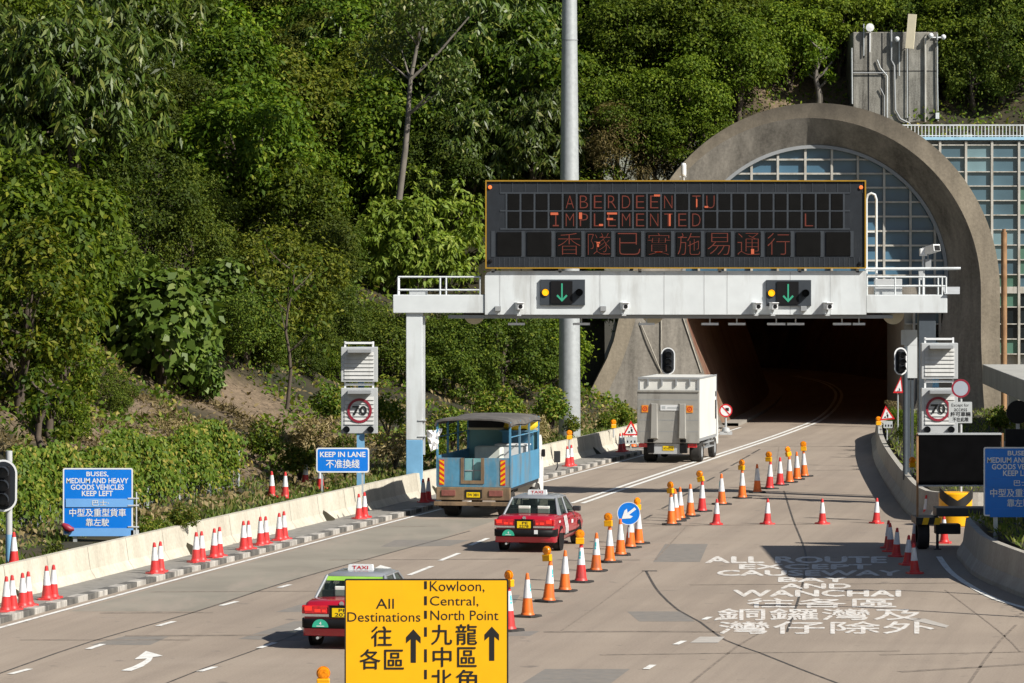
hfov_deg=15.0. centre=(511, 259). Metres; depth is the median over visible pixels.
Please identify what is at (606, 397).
undergrowth
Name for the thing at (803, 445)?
warning lamp
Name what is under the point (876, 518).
traffic cone
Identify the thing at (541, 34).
tree
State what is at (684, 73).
tree
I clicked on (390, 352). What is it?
bush
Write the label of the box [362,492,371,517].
traffic cone
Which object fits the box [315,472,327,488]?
traffic cone
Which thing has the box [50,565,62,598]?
traffic cone
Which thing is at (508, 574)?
warning lamp
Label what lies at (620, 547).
traffic cone
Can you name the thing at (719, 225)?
message board
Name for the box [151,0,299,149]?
tree
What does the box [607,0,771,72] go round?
tree
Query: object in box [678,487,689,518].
traffic cone
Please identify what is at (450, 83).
tree
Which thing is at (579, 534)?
warning lamp
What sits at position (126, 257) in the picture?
tree
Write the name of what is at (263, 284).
tree
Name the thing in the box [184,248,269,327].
bush
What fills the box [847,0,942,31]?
tree
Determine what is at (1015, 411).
round sign
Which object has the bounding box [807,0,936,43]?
tree
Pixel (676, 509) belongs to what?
traffic cone
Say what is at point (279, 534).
traffic cone
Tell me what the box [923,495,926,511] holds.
traffic cone
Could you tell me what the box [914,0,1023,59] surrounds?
tree
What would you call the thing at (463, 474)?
works truck
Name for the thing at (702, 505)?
traffic cone
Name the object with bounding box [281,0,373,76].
tree
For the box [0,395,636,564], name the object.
verge grass
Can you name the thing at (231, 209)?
bush
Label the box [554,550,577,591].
traffic cone
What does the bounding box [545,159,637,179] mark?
tree
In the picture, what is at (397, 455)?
bush
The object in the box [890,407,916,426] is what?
bush
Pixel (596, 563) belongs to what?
traffic cone
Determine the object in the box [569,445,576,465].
traffic cone
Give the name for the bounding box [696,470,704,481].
warning lamp
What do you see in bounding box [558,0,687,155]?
tree
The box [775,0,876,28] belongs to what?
tree
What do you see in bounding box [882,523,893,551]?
traffic cone
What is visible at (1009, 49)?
tree
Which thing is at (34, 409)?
tree
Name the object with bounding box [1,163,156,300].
tree
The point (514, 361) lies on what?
tree
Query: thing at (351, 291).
tree
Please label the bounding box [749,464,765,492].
traffic cone
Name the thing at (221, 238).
bush
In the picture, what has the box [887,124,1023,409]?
plant building
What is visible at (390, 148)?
tree
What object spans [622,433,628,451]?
traffic cone
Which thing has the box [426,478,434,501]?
traffic cone
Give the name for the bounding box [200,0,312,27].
tree
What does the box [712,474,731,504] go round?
traffic cone
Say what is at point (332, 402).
bush
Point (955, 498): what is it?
crash drum
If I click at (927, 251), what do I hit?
traffic camera
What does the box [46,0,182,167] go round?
tree
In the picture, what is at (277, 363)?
tree
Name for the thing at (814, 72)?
tree
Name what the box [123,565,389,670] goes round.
arrow markings
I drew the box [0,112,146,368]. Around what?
tree
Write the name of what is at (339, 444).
bush
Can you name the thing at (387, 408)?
bush
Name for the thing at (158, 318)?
tree
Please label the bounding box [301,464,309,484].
traffic cone
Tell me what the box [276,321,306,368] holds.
tree
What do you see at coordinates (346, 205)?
bush
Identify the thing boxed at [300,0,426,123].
tree
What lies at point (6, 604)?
traffic cone
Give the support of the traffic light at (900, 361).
on the concrete barrier at (889, 465)
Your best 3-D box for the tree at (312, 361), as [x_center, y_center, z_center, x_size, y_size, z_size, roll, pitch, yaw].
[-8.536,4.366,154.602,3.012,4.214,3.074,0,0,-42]
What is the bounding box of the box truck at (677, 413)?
[637,374,717,461]
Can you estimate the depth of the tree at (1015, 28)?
196.60 m
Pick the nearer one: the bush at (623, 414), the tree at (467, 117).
the bush at (623, 414)
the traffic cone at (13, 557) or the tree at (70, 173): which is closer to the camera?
the traffic cone at (13, 557)
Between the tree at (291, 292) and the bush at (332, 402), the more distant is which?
the tree at (291, 292)
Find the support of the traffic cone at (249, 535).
on the kerb walk
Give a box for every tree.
[0,0,106,57]
[0,0,189,192]
[0,2,43,168]
[0,38,175,214]
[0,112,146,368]
[0,205,110,416]
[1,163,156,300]
[4,0,111,152]
[12,370,77,449]
[20,360,89,447]
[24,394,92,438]
[43,0,145,71]
[45,197,152,325]
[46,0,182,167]
[67,0,186,49]
[78,137,204,279]
[87,37,173,165]
[97,249,174,326]
[98,40,183,181]
[98,253,231,389]
[119,0,226,63]
[137,19,181,115]
[138,48,227,177]
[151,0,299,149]
[160,43,252,151]
[160,140,258,241]
[164,10,297,177]
[169,56,343,241]
[174,0,267,96]
[189,213,361,369]
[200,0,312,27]
[206,280,302,380]
[218,0,316,67]
[240,37,391,218]
[244,269,284,304]
[248,336,285,371]
[252,0,341,22]
[252,235,332,408]
[263,5,348,73]
[266,279,337,322]
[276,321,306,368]
[278,0,403,56]
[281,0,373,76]
[282,323,331,378]
[297,220,373,298]
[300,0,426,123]
[300,320,351,369]
[301,48,458,229]
[309,45,425,131]
[311,20,425,112]
[314,341,365,386]
[325,268,360,321]
[344,0,494,199]
[352,97,426,197]
[354,163,484,293]
[354,300,401,341]
[358,0,429,33]
[366,111,495,235]
[368,0,446,36]
[386,0,543,90]
[394,27,437,95]
[401,87,526,222]
[402,319,509,405]
[412,70,525,163]
[421,6,594,172]
[425,313,481,364]
[430,0,592,162]
[444,313,558,397]
[445,287,521,349]
[468,0,584,88]
[478,75,596,179]
[507,318,598,384]
[527,0,582,14]
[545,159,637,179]
[550,0,596,21]
[552,44,646,135]
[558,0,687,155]
[579,97,662,179]
[580,0,697,28]
[580,269,617,331]
[583,83,691,179]
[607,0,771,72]
[612,129,689,179]
[628,42,749,154]
[654,94,741,165]
[657,0,773,56]
[669,3,805,121]
[750,0,848,90]
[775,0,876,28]
[788,0,900,80]
[794,32,840,102]
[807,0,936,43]
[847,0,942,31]
[895,0,1011,136]
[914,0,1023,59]
[938,28,1021,136]
[939,0,1023,105]
[954,0,1023,79]
[1003,0,1023,57]
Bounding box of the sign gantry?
[393,192,960,482]
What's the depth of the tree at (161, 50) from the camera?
187.22 m
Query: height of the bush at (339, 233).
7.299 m
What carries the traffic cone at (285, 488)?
on the hillside
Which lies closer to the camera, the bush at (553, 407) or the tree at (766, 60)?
the bush at (553, 407)
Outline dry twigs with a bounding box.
[0,303,376,495]
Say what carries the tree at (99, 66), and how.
on the hillside
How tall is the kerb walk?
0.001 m
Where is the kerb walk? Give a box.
[0,425,724,614]
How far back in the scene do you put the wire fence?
115.96 m
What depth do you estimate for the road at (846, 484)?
92.44 m
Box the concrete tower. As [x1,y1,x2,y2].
[846,24,938,123]
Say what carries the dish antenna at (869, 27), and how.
on the concrete tower
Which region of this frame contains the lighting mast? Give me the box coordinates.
[558,0,580,436]
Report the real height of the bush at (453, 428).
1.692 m
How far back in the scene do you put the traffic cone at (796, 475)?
141.98 m
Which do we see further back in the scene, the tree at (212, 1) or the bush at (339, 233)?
the tree at (212, 1)
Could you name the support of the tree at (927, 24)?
on the hillside
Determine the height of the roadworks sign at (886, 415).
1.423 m
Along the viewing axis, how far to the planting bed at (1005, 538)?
100.52 m
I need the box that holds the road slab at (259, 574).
[72,519,493,610]
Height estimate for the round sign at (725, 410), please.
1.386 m
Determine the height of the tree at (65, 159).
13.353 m
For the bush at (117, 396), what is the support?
on the hillside
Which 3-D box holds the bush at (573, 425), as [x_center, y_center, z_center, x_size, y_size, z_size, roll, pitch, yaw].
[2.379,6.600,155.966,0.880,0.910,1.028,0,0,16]
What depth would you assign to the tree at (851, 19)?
195.71 m
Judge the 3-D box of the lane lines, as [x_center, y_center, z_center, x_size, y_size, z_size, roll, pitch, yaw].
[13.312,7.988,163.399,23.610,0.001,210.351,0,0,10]
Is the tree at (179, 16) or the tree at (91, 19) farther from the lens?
the tree at (179, 16)
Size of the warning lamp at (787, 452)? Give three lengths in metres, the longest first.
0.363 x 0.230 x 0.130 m
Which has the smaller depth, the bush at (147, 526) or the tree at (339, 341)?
the bush at (147, 526)
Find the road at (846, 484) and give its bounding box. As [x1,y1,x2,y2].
[0,368,1023,682]
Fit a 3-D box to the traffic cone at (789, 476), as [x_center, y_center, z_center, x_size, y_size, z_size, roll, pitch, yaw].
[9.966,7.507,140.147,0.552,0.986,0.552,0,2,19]
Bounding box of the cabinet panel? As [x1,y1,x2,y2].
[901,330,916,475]
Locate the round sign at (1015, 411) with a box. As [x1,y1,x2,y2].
[1006,400,1023,523]
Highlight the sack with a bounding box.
[504,421,537,429]
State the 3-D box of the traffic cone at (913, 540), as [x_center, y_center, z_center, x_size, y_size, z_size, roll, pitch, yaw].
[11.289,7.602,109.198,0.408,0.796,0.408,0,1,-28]
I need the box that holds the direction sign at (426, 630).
[345,579,507,682]
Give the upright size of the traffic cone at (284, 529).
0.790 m
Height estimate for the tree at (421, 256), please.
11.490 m
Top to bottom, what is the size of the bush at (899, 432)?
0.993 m
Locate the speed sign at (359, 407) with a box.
[341,341,377,484]
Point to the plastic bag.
(432, 438)
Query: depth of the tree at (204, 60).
192.11 m
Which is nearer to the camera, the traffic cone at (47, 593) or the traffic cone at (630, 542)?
the traffic cone at (47, 593)
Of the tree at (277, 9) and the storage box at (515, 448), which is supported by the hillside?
the tree at (277, 9)
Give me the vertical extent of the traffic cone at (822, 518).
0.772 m
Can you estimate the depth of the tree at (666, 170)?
190.28 m
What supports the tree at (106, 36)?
on the hillside
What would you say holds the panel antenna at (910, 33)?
on the concrete tower
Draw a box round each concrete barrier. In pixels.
[0,423,637,602]
[871,409,982,515]
[957,515,1023,598]
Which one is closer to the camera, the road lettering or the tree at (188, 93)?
the road lettering
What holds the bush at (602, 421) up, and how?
on the hillside
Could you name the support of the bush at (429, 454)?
on the hillside
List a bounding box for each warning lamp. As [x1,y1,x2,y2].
[316,666,329,682]
[504,570,513,586]
[542,546,551,560]
[566,430,571,438]
[575,529,584,543]
[604,513,612,526]
[611,419,615,427]
[634,497,640,509]
[667,481,673,492]
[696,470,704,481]
[738,459,744,469]
[765,451,771,461]
[785,446,791,456]
[800,441,806,450]
[876,416,880,424]
[909,457,915,467]
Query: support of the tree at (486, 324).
on the hillside
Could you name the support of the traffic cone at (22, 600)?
on the kerb walk
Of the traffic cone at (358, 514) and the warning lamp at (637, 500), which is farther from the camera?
the traffic cone at (358, 514)
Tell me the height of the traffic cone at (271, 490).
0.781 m
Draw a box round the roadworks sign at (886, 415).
[879,406,894,440]
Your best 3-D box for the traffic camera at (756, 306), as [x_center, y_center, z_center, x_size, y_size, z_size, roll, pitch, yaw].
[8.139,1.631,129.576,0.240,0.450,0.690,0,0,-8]
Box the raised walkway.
[982,364,1023,423]
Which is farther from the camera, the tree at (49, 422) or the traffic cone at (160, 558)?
the tree at (49, 422)
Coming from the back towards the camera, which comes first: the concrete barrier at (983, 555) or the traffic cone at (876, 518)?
the traffic cone at (876, 518)
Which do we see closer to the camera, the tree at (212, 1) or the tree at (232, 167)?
the tree at (232, 167)
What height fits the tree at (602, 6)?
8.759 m
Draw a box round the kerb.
[0,429,719,623]
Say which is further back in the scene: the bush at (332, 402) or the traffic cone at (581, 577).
the bush at (332, 402)
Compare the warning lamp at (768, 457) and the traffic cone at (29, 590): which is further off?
the warning lamp at (768, 457)
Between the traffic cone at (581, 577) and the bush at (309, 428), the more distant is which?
the bush at (309, 428)
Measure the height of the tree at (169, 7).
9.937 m
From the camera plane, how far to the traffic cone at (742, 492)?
130.83 m
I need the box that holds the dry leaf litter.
[0,299,636,560]
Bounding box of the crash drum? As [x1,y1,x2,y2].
[939,487,972,526]
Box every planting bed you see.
[989,517,1023,546]
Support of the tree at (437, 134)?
on the hillside
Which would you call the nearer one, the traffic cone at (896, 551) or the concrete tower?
the traffic cone at (896, 551)
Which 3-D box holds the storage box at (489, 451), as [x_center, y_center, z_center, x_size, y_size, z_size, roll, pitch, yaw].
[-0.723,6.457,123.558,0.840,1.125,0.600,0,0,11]
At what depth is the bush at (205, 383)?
138.96 m
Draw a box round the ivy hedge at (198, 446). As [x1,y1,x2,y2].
[0,418,252,534]
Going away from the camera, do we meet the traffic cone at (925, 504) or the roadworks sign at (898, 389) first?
the traffic cone at (925, 504)
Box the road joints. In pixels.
[0,446,1023,682]
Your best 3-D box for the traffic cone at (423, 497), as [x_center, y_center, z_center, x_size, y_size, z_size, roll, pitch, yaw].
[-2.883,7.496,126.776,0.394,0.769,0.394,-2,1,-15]
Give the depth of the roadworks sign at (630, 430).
162.98 m
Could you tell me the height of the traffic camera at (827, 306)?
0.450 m
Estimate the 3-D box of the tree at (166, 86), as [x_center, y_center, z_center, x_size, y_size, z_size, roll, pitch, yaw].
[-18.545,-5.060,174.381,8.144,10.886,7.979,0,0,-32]
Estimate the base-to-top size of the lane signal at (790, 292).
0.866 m
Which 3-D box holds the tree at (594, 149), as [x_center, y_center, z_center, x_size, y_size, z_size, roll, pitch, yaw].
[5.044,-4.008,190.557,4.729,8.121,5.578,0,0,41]
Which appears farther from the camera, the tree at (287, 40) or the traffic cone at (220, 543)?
the tree at (287, 40)
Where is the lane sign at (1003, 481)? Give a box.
[983,447,1023,539]
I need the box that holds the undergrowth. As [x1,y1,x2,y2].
[0,21,1023,520]
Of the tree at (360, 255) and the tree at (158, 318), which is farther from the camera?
the tree at (360, 255)
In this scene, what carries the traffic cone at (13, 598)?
on the kerb walk
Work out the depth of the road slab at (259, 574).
101.12 m
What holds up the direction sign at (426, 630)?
on the road at (846, 484)
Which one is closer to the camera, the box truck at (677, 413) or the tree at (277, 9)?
the box truck at (677, 413)
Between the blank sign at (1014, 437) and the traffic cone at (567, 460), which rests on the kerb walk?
the traffic cone at (567, 460)
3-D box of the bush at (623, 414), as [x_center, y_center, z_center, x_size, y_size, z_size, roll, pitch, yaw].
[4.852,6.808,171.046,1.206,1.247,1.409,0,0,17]
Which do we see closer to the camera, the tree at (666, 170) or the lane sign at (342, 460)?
the lane sign at (342, 460)
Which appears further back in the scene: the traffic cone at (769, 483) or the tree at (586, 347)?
the tree at (586, 347)
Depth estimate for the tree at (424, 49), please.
196.97 m
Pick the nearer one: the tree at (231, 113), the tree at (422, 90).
the tree at (231, 113)
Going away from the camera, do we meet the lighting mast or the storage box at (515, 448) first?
the storage box at (515, 448)
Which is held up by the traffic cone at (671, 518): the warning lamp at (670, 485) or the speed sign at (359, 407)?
the warning lamp at (670, 485)
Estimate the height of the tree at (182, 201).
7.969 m
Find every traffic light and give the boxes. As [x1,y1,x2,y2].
[0,451,16,562]
[661,348,674,373]
[894,347,907,479]
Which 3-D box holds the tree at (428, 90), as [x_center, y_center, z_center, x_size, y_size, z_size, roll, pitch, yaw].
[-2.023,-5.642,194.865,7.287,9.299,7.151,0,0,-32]
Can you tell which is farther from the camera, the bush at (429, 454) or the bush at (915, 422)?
the bush at (915, 422)
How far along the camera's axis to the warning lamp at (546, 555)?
91.23 m
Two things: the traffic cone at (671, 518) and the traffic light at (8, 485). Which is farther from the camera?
the traffic cone at (671, 518)
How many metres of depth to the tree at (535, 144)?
189.12 m
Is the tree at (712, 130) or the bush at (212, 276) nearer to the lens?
the bush at (212, 276)
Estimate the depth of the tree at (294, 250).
153.89 m
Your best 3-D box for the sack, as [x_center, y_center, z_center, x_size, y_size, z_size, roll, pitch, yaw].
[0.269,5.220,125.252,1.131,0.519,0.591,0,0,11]
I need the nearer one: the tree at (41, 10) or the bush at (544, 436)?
the bush at (544, 436)
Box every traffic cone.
[0,576,14,611]
[4,532,18,563]
[9,575,22,609]
[18,573,32,607]
[25,571,38,605]
[37,566,56,600]
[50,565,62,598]
[145,542,164,573]
[157,541,168,571]
[187,532,204,562]
[199,531,209,560]
[206,528,222,558]
[217,527,227,555]
[235,521,251,550]
[246,520,256,548]
[253,517,268,545]
[263,516,272,543]
[266,471,276,496]
[271,513,286,540]
[277,472,288,497]
[281,511,291,538]
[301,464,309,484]
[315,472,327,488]
[351,494,366,518]
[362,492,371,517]
[417,479,429,502]
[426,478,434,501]
[508,587,524,631]
[514,573,541,617]
[534,561,562,602]
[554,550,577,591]
[562,446,573,466]
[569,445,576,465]
[570,544,593,582]
[586,533,607,571]
[601,526,621,562]
[614,519,630,555]
[616,433,625,451]
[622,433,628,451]
[625,524,641,548]
[626,424,638,447]
[634,509,649,544]
[662,493,680,524]
[665,489,686,521]
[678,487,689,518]
[685,484,700,516]
[695,481,712,511]
[710,499,722,524]
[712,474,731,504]
[732,470,751,498]
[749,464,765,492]
[760,499,774,524]
[761,462,778,488]
[773,457,788,485]
[784,456,797,482]
[793,452,804,479]
[801,451,812,476]
[815,499,829,524]
[869,498,883,523]
[880,520,889,547]
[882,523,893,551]
[888,528,903,556]
[898,535,910,565]
[906,543,923,573]
[911,523,915,545]
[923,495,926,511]
[939,517,951,543]
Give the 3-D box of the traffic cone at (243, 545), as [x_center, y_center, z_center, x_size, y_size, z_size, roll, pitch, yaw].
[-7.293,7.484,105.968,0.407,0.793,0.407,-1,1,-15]
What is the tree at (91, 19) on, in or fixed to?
on the hillside
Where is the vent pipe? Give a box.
[1001,229,1006,410]
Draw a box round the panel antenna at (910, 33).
[905,14,916,48]
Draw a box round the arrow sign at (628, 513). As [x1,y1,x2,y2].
[617,502,639,537]
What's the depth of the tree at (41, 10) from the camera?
162.34 m
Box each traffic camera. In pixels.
[515,302,523,315]
[619,302,628,315]
[679,163,686,179]
[752,302,761,315]
[769,302,778,315]
[823,302,832,315]
[918,244,940,294]
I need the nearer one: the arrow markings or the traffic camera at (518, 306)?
the arrow markings
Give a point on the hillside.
(240, 388)
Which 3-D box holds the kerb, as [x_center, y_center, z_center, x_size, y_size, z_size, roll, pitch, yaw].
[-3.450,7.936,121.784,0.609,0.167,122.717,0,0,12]
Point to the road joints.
(791, 619)
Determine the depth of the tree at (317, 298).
166.50 m
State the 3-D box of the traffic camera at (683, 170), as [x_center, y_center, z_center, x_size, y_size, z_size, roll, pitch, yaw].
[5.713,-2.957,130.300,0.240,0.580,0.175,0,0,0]
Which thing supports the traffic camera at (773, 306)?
attached to the sign gantry
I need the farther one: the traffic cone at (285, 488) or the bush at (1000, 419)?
the bush at (1000, 419)
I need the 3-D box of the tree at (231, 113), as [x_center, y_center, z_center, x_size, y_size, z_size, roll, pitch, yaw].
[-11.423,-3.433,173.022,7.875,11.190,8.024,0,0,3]
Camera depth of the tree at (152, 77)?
165.79 m
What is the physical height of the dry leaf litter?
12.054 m
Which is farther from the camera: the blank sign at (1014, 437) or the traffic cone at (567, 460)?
the traffic cone at (567, 460)
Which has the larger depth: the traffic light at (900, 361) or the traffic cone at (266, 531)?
the traffic light at (900, 361)
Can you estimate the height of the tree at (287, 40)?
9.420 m
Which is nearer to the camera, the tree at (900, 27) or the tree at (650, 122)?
the tree at (650, 122)
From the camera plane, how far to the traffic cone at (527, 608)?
87.37 m
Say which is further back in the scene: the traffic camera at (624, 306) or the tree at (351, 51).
the tree at (351, 51)
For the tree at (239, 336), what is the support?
on the hillside
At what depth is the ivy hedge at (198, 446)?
111.45 m
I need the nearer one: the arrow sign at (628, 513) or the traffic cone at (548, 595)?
the traffic cone at (548, 595)
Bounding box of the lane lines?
[0,376,1023,673]
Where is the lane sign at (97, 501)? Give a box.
[61,468,138,541]
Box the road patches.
[92,540,707,682]
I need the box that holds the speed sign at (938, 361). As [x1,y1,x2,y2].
[920,337,957,432]
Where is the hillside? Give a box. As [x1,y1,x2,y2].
[0,0,1023,596]
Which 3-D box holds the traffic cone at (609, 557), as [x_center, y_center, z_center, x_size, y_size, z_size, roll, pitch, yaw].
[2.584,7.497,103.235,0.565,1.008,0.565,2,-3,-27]
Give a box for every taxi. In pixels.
[302,564,403,644]
[494,489,582,550]
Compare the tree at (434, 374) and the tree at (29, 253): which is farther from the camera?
the tree at (434, 374)
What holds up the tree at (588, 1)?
on the hillside
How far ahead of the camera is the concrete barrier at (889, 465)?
131.13 m
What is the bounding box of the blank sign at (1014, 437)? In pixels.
[1005,429,1023,526]
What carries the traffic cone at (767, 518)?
on the road at (846, 484)
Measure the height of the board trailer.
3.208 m
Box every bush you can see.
[13,316,111,414]
[40,540,67,554]
[81,365,140,414]
[115,424,153,436]
[133,515,167,532]
[136,190,247,294]
[139,153,242,253]
[148,333,230,400]
[154,417,193,441]
[163,502,201,527]
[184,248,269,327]
[219,138,351,255]
[237,420,285,462]
[261,197,370,297]
[273,434,315,480]
[274,123,369,223]
[289,414,340,458]
[296,283,386,350]
[307,381,340,425]
[327,436,356,477]
[340,296,445,379]
[370,429,405,469]
[378,394,405,436]
[423,437,452,461]
[426,405,471,449]
[471,383,525,412]
[518,412,552,443]
[529,384,572,428]
[561,414,581,435]
[597,410,617,428]
[611,401,636,425]
[884,400,901,410]
[888,406,901,427]
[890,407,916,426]
[893,424,915,441]
[899,411,916,441]
[983,405,1014,432]
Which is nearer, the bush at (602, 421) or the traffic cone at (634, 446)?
the traffic cone at (634, 446)
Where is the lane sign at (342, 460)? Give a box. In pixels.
[316,448,368,493]
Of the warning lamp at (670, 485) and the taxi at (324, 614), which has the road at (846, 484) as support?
the taxi at (324, 614)
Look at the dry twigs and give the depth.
131.23 m
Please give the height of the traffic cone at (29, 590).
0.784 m
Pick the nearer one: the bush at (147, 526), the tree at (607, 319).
the bush at (147, 526)
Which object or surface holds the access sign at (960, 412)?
on the road at (846, 484)
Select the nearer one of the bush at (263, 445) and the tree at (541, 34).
the bush at (263, 445)
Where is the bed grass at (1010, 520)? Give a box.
[882,406,1023,547]
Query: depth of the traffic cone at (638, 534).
109.83 m
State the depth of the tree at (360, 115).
190.87 m
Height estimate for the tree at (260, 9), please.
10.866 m
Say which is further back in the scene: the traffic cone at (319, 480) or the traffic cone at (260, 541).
the traffic cone at (319, 480)
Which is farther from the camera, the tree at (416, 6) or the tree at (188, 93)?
the tree at (416, 6)
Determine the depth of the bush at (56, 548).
97.43 m
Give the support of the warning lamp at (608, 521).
on the traffic cone at (609, 557)
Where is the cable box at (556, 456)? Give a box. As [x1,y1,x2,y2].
[554,451,559,469]
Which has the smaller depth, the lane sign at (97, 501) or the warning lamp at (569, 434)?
the lane sign at (97, 501)
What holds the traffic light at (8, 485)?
on the hillside
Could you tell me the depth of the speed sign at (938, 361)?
126.99 m
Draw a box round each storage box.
[475,446,503,457]
[495,443,530,457]
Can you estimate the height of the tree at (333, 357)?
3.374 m
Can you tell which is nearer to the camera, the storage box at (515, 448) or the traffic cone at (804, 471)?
the storage box at (515, 448)
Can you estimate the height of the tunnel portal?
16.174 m
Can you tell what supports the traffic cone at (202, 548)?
on the kerb walk
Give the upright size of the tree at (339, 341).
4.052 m
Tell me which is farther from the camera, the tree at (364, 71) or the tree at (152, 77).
the tree at (364, 71)
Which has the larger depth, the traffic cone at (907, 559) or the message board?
the message board
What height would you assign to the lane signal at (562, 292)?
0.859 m
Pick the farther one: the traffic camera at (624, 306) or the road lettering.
the traffic camera at (624, 306)
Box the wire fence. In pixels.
[1,451,239,530]
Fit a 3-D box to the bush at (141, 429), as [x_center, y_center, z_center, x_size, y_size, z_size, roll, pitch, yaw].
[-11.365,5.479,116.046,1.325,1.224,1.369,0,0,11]
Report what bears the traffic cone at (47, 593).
on the kerb walk
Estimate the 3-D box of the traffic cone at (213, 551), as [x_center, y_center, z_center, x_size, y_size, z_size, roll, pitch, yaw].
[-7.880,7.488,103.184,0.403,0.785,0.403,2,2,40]
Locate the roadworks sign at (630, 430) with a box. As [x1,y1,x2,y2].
[624,421,636,448]
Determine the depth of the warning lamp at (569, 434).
149.95 m
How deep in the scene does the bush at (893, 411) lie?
162.98 m
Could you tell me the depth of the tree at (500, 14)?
191.62 m
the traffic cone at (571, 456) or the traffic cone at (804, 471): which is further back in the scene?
the traffic cone at (571, 456)
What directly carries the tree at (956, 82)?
on the hillside
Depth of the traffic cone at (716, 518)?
117.78 m
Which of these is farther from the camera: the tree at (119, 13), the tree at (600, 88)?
the tree at (600, 88)
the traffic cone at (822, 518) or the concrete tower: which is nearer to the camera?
the traffic cone at (822, 518)
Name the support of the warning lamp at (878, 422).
on the lamp stake
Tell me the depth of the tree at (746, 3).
195.21 m
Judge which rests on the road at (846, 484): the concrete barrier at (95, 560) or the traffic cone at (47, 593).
the concrete barrier at (95, 560)
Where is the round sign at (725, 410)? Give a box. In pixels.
[719,404,731,434]
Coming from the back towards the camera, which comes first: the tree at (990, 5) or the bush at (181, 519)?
the tree at (990, 5)
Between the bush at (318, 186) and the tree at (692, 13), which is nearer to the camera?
the bush at (318, 186)
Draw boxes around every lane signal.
[540,280,584,304]
[766,280,810,305]
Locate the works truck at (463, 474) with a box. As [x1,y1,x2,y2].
[434,413,544,515]
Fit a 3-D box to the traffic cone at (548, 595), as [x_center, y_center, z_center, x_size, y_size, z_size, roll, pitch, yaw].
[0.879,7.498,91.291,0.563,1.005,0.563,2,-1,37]
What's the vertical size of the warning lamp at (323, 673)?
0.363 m
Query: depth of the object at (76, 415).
120.14 m
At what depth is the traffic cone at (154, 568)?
97.89 m
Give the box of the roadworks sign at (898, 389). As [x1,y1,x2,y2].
[893,377,902,443]
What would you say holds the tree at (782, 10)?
on the hillside
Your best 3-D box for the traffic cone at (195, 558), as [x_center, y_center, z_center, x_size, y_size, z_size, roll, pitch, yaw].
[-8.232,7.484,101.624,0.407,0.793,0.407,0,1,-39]
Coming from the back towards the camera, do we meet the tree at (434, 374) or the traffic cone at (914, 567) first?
the tree at (434, 374)
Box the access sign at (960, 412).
[949,379,971,490]
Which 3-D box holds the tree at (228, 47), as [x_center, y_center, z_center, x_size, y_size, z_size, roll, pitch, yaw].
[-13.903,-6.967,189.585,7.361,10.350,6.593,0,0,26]
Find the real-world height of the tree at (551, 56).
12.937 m
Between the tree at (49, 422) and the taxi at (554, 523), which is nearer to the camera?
the taxi at (554, 523)
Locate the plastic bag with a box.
[426,428,441,451]
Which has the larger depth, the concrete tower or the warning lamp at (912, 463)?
the concrete tower
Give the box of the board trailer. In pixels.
[911,433,1003,549]
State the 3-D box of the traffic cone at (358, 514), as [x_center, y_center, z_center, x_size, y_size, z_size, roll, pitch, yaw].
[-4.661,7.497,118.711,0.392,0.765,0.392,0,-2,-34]
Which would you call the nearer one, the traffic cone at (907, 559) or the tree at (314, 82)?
the traffic cone at (907, 559)
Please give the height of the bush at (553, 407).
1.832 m
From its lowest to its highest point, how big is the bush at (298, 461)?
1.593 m
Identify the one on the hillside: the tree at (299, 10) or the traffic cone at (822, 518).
the tree at (299, 10)
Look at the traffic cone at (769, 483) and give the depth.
136.28 m
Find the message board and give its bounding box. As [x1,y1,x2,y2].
[485,180,865,271]
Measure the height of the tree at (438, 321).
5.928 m
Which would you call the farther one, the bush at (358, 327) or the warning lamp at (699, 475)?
the bush at (358, 327)
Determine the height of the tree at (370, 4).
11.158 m
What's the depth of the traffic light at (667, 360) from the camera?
164.94 m
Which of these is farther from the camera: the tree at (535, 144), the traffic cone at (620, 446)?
the tree at (535, 144)
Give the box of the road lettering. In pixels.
[690,556,948,642]
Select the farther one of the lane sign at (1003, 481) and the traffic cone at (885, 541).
the traffic cone at (885, 541)
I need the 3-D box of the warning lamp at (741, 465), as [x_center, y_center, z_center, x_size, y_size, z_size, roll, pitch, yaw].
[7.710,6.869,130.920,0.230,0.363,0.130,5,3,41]
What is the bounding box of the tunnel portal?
[591,103,1000,425]
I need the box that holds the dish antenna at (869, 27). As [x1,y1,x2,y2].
[866,23,873,51]
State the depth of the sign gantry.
129.85 m
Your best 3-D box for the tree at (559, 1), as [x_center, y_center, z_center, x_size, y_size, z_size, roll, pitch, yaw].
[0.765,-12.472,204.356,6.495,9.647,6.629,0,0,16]
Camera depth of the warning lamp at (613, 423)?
161.94 m
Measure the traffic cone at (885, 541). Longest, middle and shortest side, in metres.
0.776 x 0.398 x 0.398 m
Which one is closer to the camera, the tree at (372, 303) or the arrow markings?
the arrow markings
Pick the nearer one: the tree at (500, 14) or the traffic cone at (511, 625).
the traffic cone at (511, 625)
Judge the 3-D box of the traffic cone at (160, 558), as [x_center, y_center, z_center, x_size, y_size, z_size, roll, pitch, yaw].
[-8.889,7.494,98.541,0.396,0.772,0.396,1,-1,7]
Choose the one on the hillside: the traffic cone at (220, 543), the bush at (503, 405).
the bush at (503, 405)
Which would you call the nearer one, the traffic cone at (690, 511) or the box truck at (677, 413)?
the traffic cone at (690, 511)

